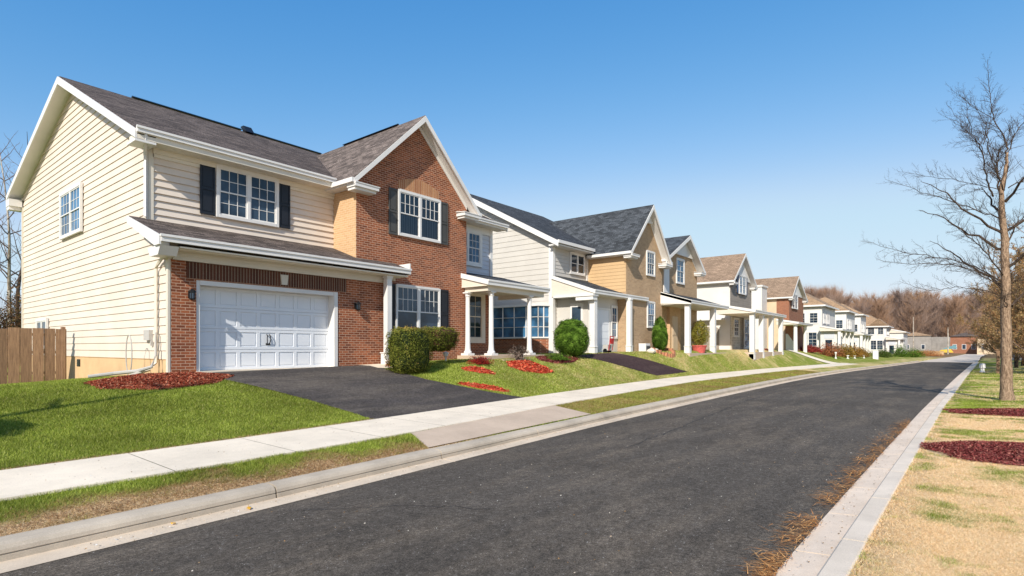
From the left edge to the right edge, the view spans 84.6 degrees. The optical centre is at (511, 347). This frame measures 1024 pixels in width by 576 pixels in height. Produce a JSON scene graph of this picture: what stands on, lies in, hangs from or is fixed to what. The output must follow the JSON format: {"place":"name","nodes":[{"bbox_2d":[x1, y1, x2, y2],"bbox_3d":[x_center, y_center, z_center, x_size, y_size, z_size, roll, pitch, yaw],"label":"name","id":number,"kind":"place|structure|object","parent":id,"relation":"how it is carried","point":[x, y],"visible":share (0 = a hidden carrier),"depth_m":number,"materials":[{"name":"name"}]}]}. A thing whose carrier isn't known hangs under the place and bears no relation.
{"place":"outdoors","nodes":[
{"label":"outdoors","id":0,"kind":"place"},
{"bbox_2d":[212,365,522,418],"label":"driveway","id":1,"kind":"structure","parent":0,"point":[371,392],"depth_m":15.48,"materials":[{"name":"asphalt"}]},
{"bbox_2d":[367,364,392,367],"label":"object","id":2,"kind":"object","parent":1,"relation":"on","point":[379,365],"visible":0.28,"depth_m":18.91,"materials":[{"name":"concrete"}]},
{"bbox_2d":[0,364,854,501],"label":"sidewalk","id":3,"kind":"structure","parent":0,"point":[46,478],"depth_m":9.16,"materials":[{"name":"concrete"}]},
{"bbox_2d":[0,362,971,575],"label":"road","id":4,"kind":"structure","parent":0,"point":[716,530],"depth_m":6.72,"materials":[{"name":"asphalt"}]},
{"bbox_2d":[18,382,941,574],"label":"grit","id":5,"kind":"object","parent":4,"relation":"on","point":[549,476],"visible":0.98,"depth_m":8.21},
{"bbox_2d":[291,375,908,510],"bbox_3d":[11.559,1.880,20.989,4.891,0.027,40.452,0,0,39],"label":"road crack","id":6,"kind":"object","parent":4,"relation":"on","point":[626,447],"visible":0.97,"depth_m":13.15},
{"bbox_2d":[732,418,909,575],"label":"dry needles","id":7,"kind":"object","parent":4,"relation":"on","point":[769,571],"visible":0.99,"depth_m":5.79,"materials":[{"name":"plant"}]},
{"bbox_2d":[0,350,1023,575],"bbox_3d":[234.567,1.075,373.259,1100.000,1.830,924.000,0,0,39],"label":"ground","id":8,"kind":"structure","parent":0,"point":[788,358],"depth_m":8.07,"materials":[{"name":"plant"}]},
{"bbox_2d":[0,294,20,366],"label":"wild bush","id":9,"kind":"object","parent":8,"relation":"on","point":[6,321],"visible":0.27,"depth_m":30.14,"materials":[{"name":"brown plant"}]},
{"bbox_2d":[0,142,20,320],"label":"bare tree","id":10,"kind":"object","parent":8,"relation":"on","point":[8,272],"visible":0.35,"depth_m":37.48,"materials":[{"name":"brown plant"}]},
{"bbox_2d":[0,278,20,362],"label":"wild bush","id":11,"kind":"object","parent":8,"relation":"on","point":[14,311],"visible":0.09,"depth_m":31.74,"materials":[{"name":"brown plant"}]},
{"bbox_2d":[0,132,20,266],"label":"bare tree","id":12,"kind":"object","parent":8,"relation":"on","point":[2,201],"visible":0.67,"depth_m":35.16,"materials":[{"name":"brown plant"}]},
{"bbox_2d":[0,153,20,277],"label":"bare tree","id":13,"kind":"object","parent":8,"relation":"on","point":[17,232],"visible":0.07,"depth_m":50.57,"materials":[{"name":"brown plant"}]},
{"bbox_2d":[0,136,27,320],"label":"bare tree","id":14,"kind":"object","parent":8,"relation":"on","point":[19,281],"visible":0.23,"depth_m":42.03,"materials":[{"name":"brown plant"}]},
{"bbox_2d":[0,327,65,383],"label":"wooden fence","id":15,"kind":"object","parent":8,"relation":"on","point":[30,352],"visible":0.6,"depth_m":18.83,"materials":[{"name":"brown wood"}]},
{"bbox_2d":[125,335,131,374],"bbox_3d":[-10.245,0.227,15.047,0.465,1.154,0.027,0,0,39],"label":"garden hoop","id":16,"kind":"object","parent":8,"relation":"on","point":[126,353],"visible":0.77,"depth_m":15.09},
{"bbox_2d":[84,371,233,389],"bbox_3d":[-8.322,0.800,13.625,2.101,0.392,3.226,0,0,39],"label":"mulch bed","id":17,"kind":"object","parent":8,"relation":"on","point":[161,380],"visible":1,"depth_m":13.12,"materials":[{"name":"wood"}]},
{"bbox_2d":[0,420,425,534],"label":"dead thatch","id":18,"kind":"object","parent":8,"relation":"on","point":[95,456],"visible":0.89,"depth_m":7.49,"materials":[{"name":"plant"}]},
{"bbox_2d":[6,76,549,378],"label":"brick house","id":19,"kind":"structure","parent":8,"relation":"on","point":[167,239],"depth_m":18.74,"materials":[{"name":"beige"}]},
{"bbox_2d":[36,318,47,327],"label":"window","id":20,"kind":"structure","parent":19,"relation":"in","point":[40,322],"depth_m":22.24,"materials":[{"name":"white glass"}]},
{"bbox_2d":[59,182,82,239],"bbox_3d":[-15.602,-4.795,19.877,2.560,1.690,0.078,0,0,39],"label":"window","id":21,"kind":"structure","parent":19,"relation":"in","point":[71,199],"depth_m":19.81,"materials":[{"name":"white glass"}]},
{"bbox_2d":[215,164,278,227],"bbox_3d":[-8.277,-4.739,17.686,0.078,1.598,1.980,0,0,39],"label":"window","id":22,"kind":"structure","parent":19,"relation":"in","point":[240,195],"depth_m":17.63,"materials":[{"name":"clear glass"}]},
{"bbox_2d":[200,286,327,370],"bbox_3d":[-7.371,-0.530,17.000,0.149,2.340,4.140,0,0,39],"label":"garage door","id":23,"kind":"structure","parent":19,"relation":"in","point":[240,329],"depth_m":16.84,"materials":[{"name":"paint"}]},
{"bbox_2d":[395,284,440,330],"bbox_3d":[-3.562,-1.362,21.482,0.078,1.964,2.240,0,0,39],"label":"window","id":24,"kind":"structure","parent":19,"relation":"in","point":[420,306],"depth_m":21.41,"materials":[{"name":"clear glass"}]},
{"bbox_2d":[398,189,440,243],"bbox_3d":[-3.518,-4.998,21.537,0.078,1.716,2.160,0,0,39],"label":"window","id":25,"kind":"structure","parent":19,"relation":"in","point":[419,216],"depth_m":21.48,"materials":[{"name":"clear glass"}]},
{"bbox_2d":[466,227,481,267],"bbox_3d":[-2.008,-4.591,25.554,0.078,1.702,1.920,0,0,39],"label":"window","id":26,"kind":"structure","parent":19,"relation":"in","point":[473,237],"depth_m":25.88,"materials":[{"name":"white glass"}]},
{"bbox_2d":[470,293,484,342],"bbox_3d":[-1.942,-1.449,25.597,0.078,2.478,2.130,0,0,39],"label":"door","id":27,"kind":"structure","parent":19,"relation":"in","point":[477,301],"depth_m":26.03,"materials":[{"name":"white glass"}]},
{"bbox_2d":[382,325,434,373],"bbox_3d":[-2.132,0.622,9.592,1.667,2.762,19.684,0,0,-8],"label":"clipped hedge","id":28,"kind":"object","parent":8,"relation":"on","point":[407,350],"visible":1,"depth_m":18.10,"materials":[{"name":"green plant"}]},
{"bbox_2d":[423,324,459,352],"bbox_3d":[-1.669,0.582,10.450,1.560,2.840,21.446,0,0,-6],"label":"clipped hedge","id":29,"kind":"object","parent":8,"relation":"on","point":[445,338],"visible":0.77,"depth_m":20.00,"materials":[{"name":"green plant"}]},
{"bbox_2d":[0,361,918,561],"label":"curb","id":30,"kind":"structure","parent":8,"relation":"on","point":[26,543],"depth_m":7.03,"materials":[{"name":"concrete"}]},
{"bbox_2d":[0,362,918,572],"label":"gutter","id":31,"kind":"object","parent":8,"relation":"on","point":[33,559],"visible":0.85,"depth_m":6.82,"materials":[{"name":"concrete"}]},
{"bbox_2d":[462,366,495,373],"bbox_3d":[-1.213,0.829,20.331,1.277,0.346,0.668,0,0,-16],"label":"mulch bed","id":32,"kind":"object","parent":8,"relation":"on","point":[478,369],"visible":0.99,"depth_m":20.21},
{"bbox_2d":[466,355,493,364],"bbox_3d":[-1.280,0.467,21.276,1.142,0.414,1.060,0,0,39],"label":"red shrub","id":33,"kind":"object","parent":8,"relation":"on","point":[478,360],"visible":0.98,"depth_m":21.16,"materials":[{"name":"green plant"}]},
{"bbox_2d":[459,381,508,391],"bbox_3d":[-0.901,1.287,18.332,1.808,0.404,0.522,0,0,-10],"label":"mulch bed","id":34,"kind":"object","parent":8,"relation":"on","point":[484,386],"visible":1,"depth_m":18.22,"materials":[{"name":"wood"}]},
{"bbox_2d":[412,406,588,446],"bbox_3d":[-0.068,1.668,12.685,1.412,0.122,6.446,0,0,33],"label":"driveway apron","id":35,"kind":"object","parent":8,"relation":"on","point":[458,432],"visible":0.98,"depth_m":12.08,"materials":[{"name":"concrete"}]},
{"bbox_2d":[506,346,531,360],"bbox_3d":[0.231,0.212,23.066,1.244,0.755,1.138,0,0,39],"label":"dry shrub","id":36,"kind":"object","parent":8,"relation":"on","point":[519,353],"visible":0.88,"depth_m":22.98,"materials":[{"name":"brown plant"}]},
{"bbox_2d":[506,360,552,373],"bbox_3d":[0.645,0.764,22.400,1.374,0.608,2.076,0,0,39],"label":"mulch bed","id":37,"kind":"object","parent":8,"relation":"on","point":[528,366],"visible":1,"depth_m":22.13,"materials":[{"name":"wood"}]},
{"bbox_2d":[541,352,572,360],"bbox_3d":[1.989,0.403,24.876,1.549,0.388,1.379,0,0,39],"label":"green shrub","id":38,"kind":"object","parent":8,"relation":"on","point":[556,356],"visible":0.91,"depth_m":24.60,"materials":[{"name":"green plant"}]},
{"bbox_2d":[535,355,579,363],"bbox_3d":[2.071,0.515,25.191,1.108,0.438,3.210,0,0,39],"label":"mulch bed","id":39,"kind":"object","parent":8,"relation":"on","point":[542,358],"visible":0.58,"depth_m":24.58,"materials":[{"name":"wood"}]},
{"bbox_2d":[470,194,672,352],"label":"tan brick house","id":40,"kind":"structure","parent":8,"relation":"on","point":[599,275],"depth_m":32.59,"materials":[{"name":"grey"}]},
{"bbox_2d":[493,303,549,338],"bbox_3d":[-0.057,-1.470,32.426,5.140,1.900,0.710,0,0,39],"label":"bow window","id":41,"kind":"structure","parent":40,"relation":"in","point":[510,321],"depth_m":31.78,"materials":[{"name":"blue glass"}]},
{"bbox_2d":[570,303,582,320],"bbox_3d":[3.495,-1.050,30.462,0.800,2.700,0.060,0,0,39],"label":"door","id":42,"kind":"structure","parent":40,"relation":"in","point":[576,309],"depth_m":30.43,"materials":[{"name":"blue glass"}]},
{"bbox_2d":[569,251,584,275],"bbox_3d":[3.830,-4.886,32.857,0.078,1.292,1.620,0,0,39],"label":"window","id":43,"kind":"structure","parent":40,"relation":"in","point":[576,260],"depth_m":32.80,"materials":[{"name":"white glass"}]},
{"bbox_2d":[597,309,608,352],"bbox_3d":[4.830,-0.900,30.982,0.035,2.400,2.020,0,0,39],"label":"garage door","id":44,"kind":"structure","parent":40,"relation":"in","point":[602,315],"depth_m":31.18,"materials":[{"name":"paint"}]},
{"bbox_2d":[611,305,617,338],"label":"window","id":45,"kind":"structure","parent":40,"relation":"in","point":[614,309],"depth_m":32.22,"materials":[{"name":"white glass"}]},
{"bbox_2d":[646,250,654,276],"bbox_3d":[8.557,-5.184,34.710,0.078,1.548,1.180,0,0,39],"label":"window","id":46,"kind":"structure","parent":40,"relation":"in","point":[650,255],"depth_m":34.69,"materials":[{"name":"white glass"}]},
{"bbox_2d":[647,301,654,327],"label":"window","id":47,"kind":"structure","parent":40,"relation":"in","point":[650,304],"depth_m":34.73,"materials":[{"name":"white glass"}]},
{"bbox_2d":[553,317,590,355],"bbox_3d":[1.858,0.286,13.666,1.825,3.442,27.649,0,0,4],"label":"round bush","id":48,"kind":"object","parent":8,"relation":"on","point":[571,335],"visible":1,"depth_m":26.04,"materials":[{"name":"green plant"}]},
{"bbox_2d":[602,336,613,352],"bbox_3d":[5.202,-0.157,30.415,0.525,0.934,0.500,0,0,39],"label":"tool cart","id":49,"kind":"object","parent":8,"relation":"on","point":[606,348],"visible":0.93,"depth_m":30.26,"materials":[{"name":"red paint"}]},
{"bbox_2d":[639,343,649,350],"bbox_3d":[7.878,0.075,33.396,0.480,0.650,0.600,0,0,39],"label":"condenser unit","id":50,"kind":"object","parent":8,"relation":"on","point":[644,346],"visible":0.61,"depth_m":33.16,"materials":[{"name":"white metal"}]},
{"bbox_2d":[646,348,655,353],"bbox_3d":[8.096,0.216,32.691,0.517,0.441,0.469,0,0,39],"label":"garden rock","id":51,"kind":"object","parent":8,"relation":"on","point":[651,350],"visible":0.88,"depth_m":32.53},
{"bbox_2d":[651,316,669,350],"bbox_3d":[8.916,-0.818,33.958,1.089,2.240,1.117,0,0,39],"label":"cone bush","id":52,"kind":"object","parent":8,"relation":"on","point":[659,335],"visible":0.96,"depth_m":33.68,"materials":[{"name":"green plant"}]},
{"bbox_2d":[653,348,675,357],"bbox_3d":[8.964,0.305,33.937,1.609,0.605,2.080,0,0,39],"label":"bed edging","id":53,"kind":"object","parent":8,"relation":"on","point":[671,355],"visible":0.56,"depth_m":33.30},
{"bbox_2d":[660,235,728,356],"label":"gabled brick house","id":54,"kind":"structure","parent":8,"relation":"on","point":[681,303],"depth_m":38.50,"materials":[{"name":"stone"}]},
{"bbox_2d":[672,316,677,349],"bbox_3d":[10.943,-0.900,37.796,0.070,2.400,0.900,0,0,39],"label":"door","id":55,"kind":"structure","parent":54,"relation":"in","point":[674,319],"depth_m":37.75,"materials":[{"name":"beige"}]},
{"bbox_2d":[676,258,684,284],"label":"window","id":56,"kind":"structure","parent":54,"relation":"in","point":[680,263],"depth_m":38.99,"materials":[{"name":"white glass"}]},
{"bbox_2d":[691,321,710,352],"bbox_3d":[12.375,-0.775,37.144,1.418,2.250,1.305,0,0,39],"label":"potted shrub","id":57,"kind":"object","parent":54,"relation":"on","point":[699,335],"visible":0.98,"depth_m":36.84,"materials":[{"name":"green plant"}]},
{"bbox_2d":[697,253,786,360],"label":"white sided house","id":58,"kind":"structure","parent":8,"relation":"on","point":[728,280],"depth_m":47.51,"materials":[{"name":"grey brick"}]},
{"bbox_2d":[704,327,718,349],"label":"doorway","id":59,"kind":"structure","parent":58,"relation":"in","point":[717,330],"depth_m":47.28,"materials":[{"name":"grey brick"}]},
{"bbox_2d":[733,318,738,336],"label":"window","id":60,"kind":"structure","parent":58,"relation":"in","point":[735,320],"depth_m":47.45,"materials":[{"name":"white glass"}]},
{"bbox_2d":[739,275,745,294],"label":"window","id":61,"kind":"structure","parent":58,"relation":"in","point":[742,279],"depth_m":48.82,"materials":[{"name":"white glass"}]},
{"bbox_2d":[743,318,748,348],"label":"window","id":62,"kind":"structure","parent":58,"relation":"in","point":[745,320],"depth_m":49.65,"materials":[{"name":"blue glass"}]},
{"bbox_2d":[751,276,812,352],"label":"rust brick house","id":63,"kind":"structure","parent":8,"relation":"on","point":[784,296],"depth_m":63.06,"materials":[{"name":"beige"}]},
{"bbox_2d":[792,294,797,309],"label":"window","id":64,"kind":"structure","parent":63,"relation":"in","point":[794,302],"depth_m":64.39,"materials":[{"name":"white glass"}]},
{"bbox_2d":[800,344,822,352],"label":"garden bush","id":65,"kind":"object","parent":8,"relation":"on","point":[815,349],"visible":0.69,"depth_m":62.37,"materials":[{"name":"red plant"}]},
{"bbox_2d":[803,293,855,350],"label":"pale house","id":66,"kind":"structure","parent":8,"relation":"on","point":[819,314],"depth_m":77.64,"materials":[{"name":"white"}]},
{"bbox_2d":[807,332,817,346],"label":"window","id":67,"kind":"structure","parent":66,"relation":"in","point":[812,337],"depth_m":77.75,"materials":[{"name":"white glass"}]},
{"bbox_2d":[809,312,818,323],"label":"window","id":68,"kind":"structure","parent":66,"relation":"in","point":[813,316],"depth_m":77.62,"materials":[{"name":"white glass"}]},
{"bbox_2d":[823,312,825,323],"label":"window","id":69,"kind":"structure","parent":66,"relation":"in","point":[824,313],"depth_m":78.34,"materials":[{"name":"white glass"}]},
{"bbox_2d":[817,342,846,356],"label":"garden bush","id":70,"kind":"object","parent":8,"relation":"on","point":[830,352],"visible":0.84,"depth_m":63.90,"materials":[{"name":"brown plant"}]},
{"bbox_2d":[820,297,872,352],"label":"pale house","id":71,"kind":"structure","parent":8,"relation":"on","point":[844,317],"depth_m":93.98,"materials":[{"name":"white"}]},
{"bbox_2d":[835,319,843,328],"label":"window","id":72,"kind":"structure","parent":71,"relation":"in","point":[839,323],"depth_m":93.90,"materials":[{"name":"white glass"}]},
{"bbox_2d":[837,343,855,356],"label":"garden bush","id":73,"kind":"object","parent":8,"relation":"on","point":[849,352],"visible":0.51,"depth_m":67.91,"materials":[{"name":"brown plant"}]},
{"bbox_2d":[842,304,868,333],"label":"pale house","id":74,"kind":"structure","parent":8,"relation":"on","point":[860,322],"depth_m":107.18,"materials":[{"name":"white"}]},
{"bbox_2d":[844,344,867,356],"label":"garden bush","id":75,"kind":"object","parent":8,"relation":"on","point":[859,353],"visible":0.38,"depth_m":71.43,"materials":[{"name":"brown plant"}]},
{"bbox_2d":[857,347,871,356],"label":"garden bush","id":76,"kind":"object","parent":8,"relation":"on","point":[866,355],"visible":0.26,"depth_m":75.66,"materials":[{"name":"red plant"}]},
{"bbox_2d":[773,363,974,575],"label":"gutter","id":77,"kind":"object","parent":8,"relation":"on","point":[857,496],"visible":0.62,"depth_m":6.54,"materials":[{"name":"concrete"}]},
{"bbox_2d":[873,349,878,358],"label":"white pillar","id":78,"kind":"structure","parent":8,"relation":"on","point":[875,354],"depth_m":74.87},
{"bbox_2d":[869,347,895,356],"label":"garden bush","id":79,"kind":"object","parent":8,"relation":"on","point":[884,353],"visible":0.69,"depth_m":83.22,"materials":[{"name":"green plant"}]},
{"bbox_2d":[866,314,909,353],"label":"pale house","id":80,"kind":"structure","parent":8,"relation":"on","point":[885,335],"depth_m":118.05,"materials":[{"name":"white"}]},
{"bbox_2d":[867,327,874,334],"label":"window","id":81,"kind":"structure","parent":80,"relation":"in","point":[870,330],"depth_m":118.61,"materials":[{"name":"white glass"}]},
{"bbox_2d":[871,340,882,349],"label":"window","id":82,"kind":"structure","parent":80,"relation":"in","point":[875,344],"depth_m":117.99,"materials":[{"name":"white glass"}]},
{"bbox_2d":[877,327,883,334],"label":"window","id":83,"kind":"structure","parent":80,"relation":"in","point":[880,330],"depth_m":117.60,"materials":[{"name":"white glass"}]},
{"bbox_2d":[817,362,978,575],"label":"curb","id":84,"kind":"structure","parent":8,"relation":"on","point":[841,559],"depth_m":6.19,"materials":[{"name":"concrete"}]},
{"bbox_2d":[804,282,997,336],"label":"wood","id":85,"kind":"object","parent":8,"relation":"on","point":[932,315],"visible":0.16,"depth_m":203.93,"materials":[{"name":"plant"}]},
{"bbox_2d":[892,345,910,356],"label":"garden bush","id":86,"kind":"object","parent":8,"relation":"on","point":[899,352],"visible":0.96,"depth_m":92.11,"materials":[{"name":"green plant"}]},
{"bbox_2d":[905,347,926,357],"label":"garden bush","id":87,"kind":"object","parent":8,"relation":"on","point":[914,352],"visible":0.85,"depth_m":94.08,"materials":[{"name":"green plant"}]},
{"bbox_2d":[908,332,931,350],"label":"grey building","id":88,"kind":"structure","parent":8,"relation":"on","point":[922,341],"depth_m":175.17,"materials":[{"name":"beige"}]},
{"bbox_2d":[913,349,944,355],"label":"garden bush","id":89,"kind":"object","parent":8,"relation":"on","point":[929,353],"visible":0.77,"depth_m":107.87,"materials":[{"name":"brown plant"}]},
{"bbox_2d":[916,351,944,354],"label":"garden wall","id":90,"kind":"structure","parent":8,"relation":"on","point":[941,352],"depth_m":127.55,"materials":[{"name":"beige"}]},
{"bbox_2d":[931,337,949,352],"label":"site wall","id":91,"kind":"structure","parent":8,"relation":"on","point":[938,343],"depth_m":184.78,"materials":[{"name":"concrete"}]},
{"bbox_2d":[860,51,1023,400],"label":"bare tree","id":92,"kind":"object","parent":8,"relation":"on","point":[1006,392],"visible":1,"depth_m":18.74,"materials":[{"name":"brown plant"}]},
{"bbox_2d":[947,328,948,353],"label":"utility pole","id":93,"kind":"object","parent":8,"relation":"on","point":[947,340],"visible":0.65,"depth_m":143.04,"materials":[{"name":"grey wood"}]},
{"bbox_2d":[940,345,956,352],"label":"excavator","id":94,"kind":"object","parent":8,"relation":"on","point":[952,347],"visible":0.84,"depth_m":149.79,"materials":[{"name":"yellow paint"}]},
{"bbox_2d":[949,333,976,353],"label":"brick building","id":95,"kind":"structure","parent":8,"relation":"on","point":[959,341],"depth_m":167.00,"materials":[{"name":"brown"}]},
{"bbox_2d":[919,440,1023,465],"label":"mulch bed","id":96,"kind":"object","parent":8,"relation":"on","point":[1004,452],"visible":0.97,"depth_m":9.43,"materials":[{"name":"wood"}]},
{"bbox_2d":[979,364,985,372],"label":"lawn bollard","id":97,"kind":"object","parent":8,"relation":"on","point":[982,367],"visible":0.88,"depth_m":40.64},
{"bbox_2d":[943,408,1023,416],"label":"mulch bed","id":98,"kind":"object","parent":8,"relation":"on","point":[1013,412],"visible":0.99,"depth_m":15.10,"materials":[{"name":"wood"}]},
{"bbox_2d":[970,305,997,349],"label":"rusty tree","id":99,"kind":"object","parent":8,"relation":"on","point":[984,339],"visible":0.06,"depth_m":79.67,"materials":[{"name":"brown plant"}]},
{"bbox_2d":[977,338,994,353],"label":"orange building","id":100,"kind":"structure","parent":8,"relation":"on","point":[979,350],"depth_m":158.28,"materials":[{"name":"beige"}]},
{"bbox_2d":[954,248,1023,356],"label":"rusty tree","id":101,"kind":"object","parent":8,"relation":"on","point":[991,350],"visible":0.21,"depth_m":58.72,"materials":[{"name":"brown plant"}]},
{"bbox_2d":[956,238,1023,365],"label":"rusty tree","id":102,"kind":"object","parent":8,"relation":"on","point":[990,337],"visible":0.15,"depth_m":53.59,"materials":[{"name":"brown plant"}]},
{"bbox_2d":[970,270,1014,353],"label":"rusty tree","id":103,"kind":"object","parent":8,"relation":"on","point":[980,325],"visible":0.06,"depth_m":70.17,"materials":[{"name":"brown plant"}]},
{"bbox_2d":[971,247,1023,367],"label":"rusty tree","id":104,"kind":"object","parent":8,"relation":"on","point":[1016,358],"visible":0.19,"depth_m":47.69,"materials":[{"name":"brown plant"}]},
{"bbox_2d":[995,349,1000,373],"bbox_3d":[33.038,0.995,38.241,0.260,1.810,0.280,0,0,39],"label":"gate post","id":105,"kind":"object","parent":8,"relation":"on","point":[997,361],"visible":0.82,"depth_m":38.15,"materials":[{"name":"brown wood"}]},
{"bbox_2d":[973,216,1023,361],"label":"rusty tree","id":106,"kind":"object","parent":8,"relation":"on","point":[1017,308],"visible":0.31,"depth_m":42.16,"materials":[{"name":"brown plant"}]},
{"bbox_2d":[976,252,1023,353],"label":"rusty tree","id":107,"kind":"object","parent":8,"relation":"on","point":[1019,338],"visible":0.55,"depth_m":35.65,"materials":[{"name":"brown plant"}]},
{"bbox_2d":[1012,266,1023,355],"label":"rusty tree","id":108,"kind":"object","parent":8,"relation":"on","point":[1019,267],"visible":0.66,"depth_m":36.78,"materials":[{"name":"brown plant"}]},
{"bbox_2d":[0,0,1023,326],"label":"sky","id":109,"kind":"structure","parent":0,"point":[767,131],"materials":[{"name":"blue"}]},
{"bbox_2d":[580,353,686,374],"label":"neighbour driveway","id":110,"kind":"structure","parent":0,"point":[642,365],"depth_m":29.44,"materials":[{"name":"asphalt"}]},
{"bbox_2d":[755,349,849,363],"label":"house path","id":111,"kind":"structure","parent":0,"point":[818,359],"depth_m":55.77,"materials":[{"name":"concrete"}]},
{"bbox_2d":[919,354,986,362],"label":"road","id":112,"kind":"structure","parent":0,"point":[970,358],"depth_m":89.95,"materials":[{"name":"concrete"}]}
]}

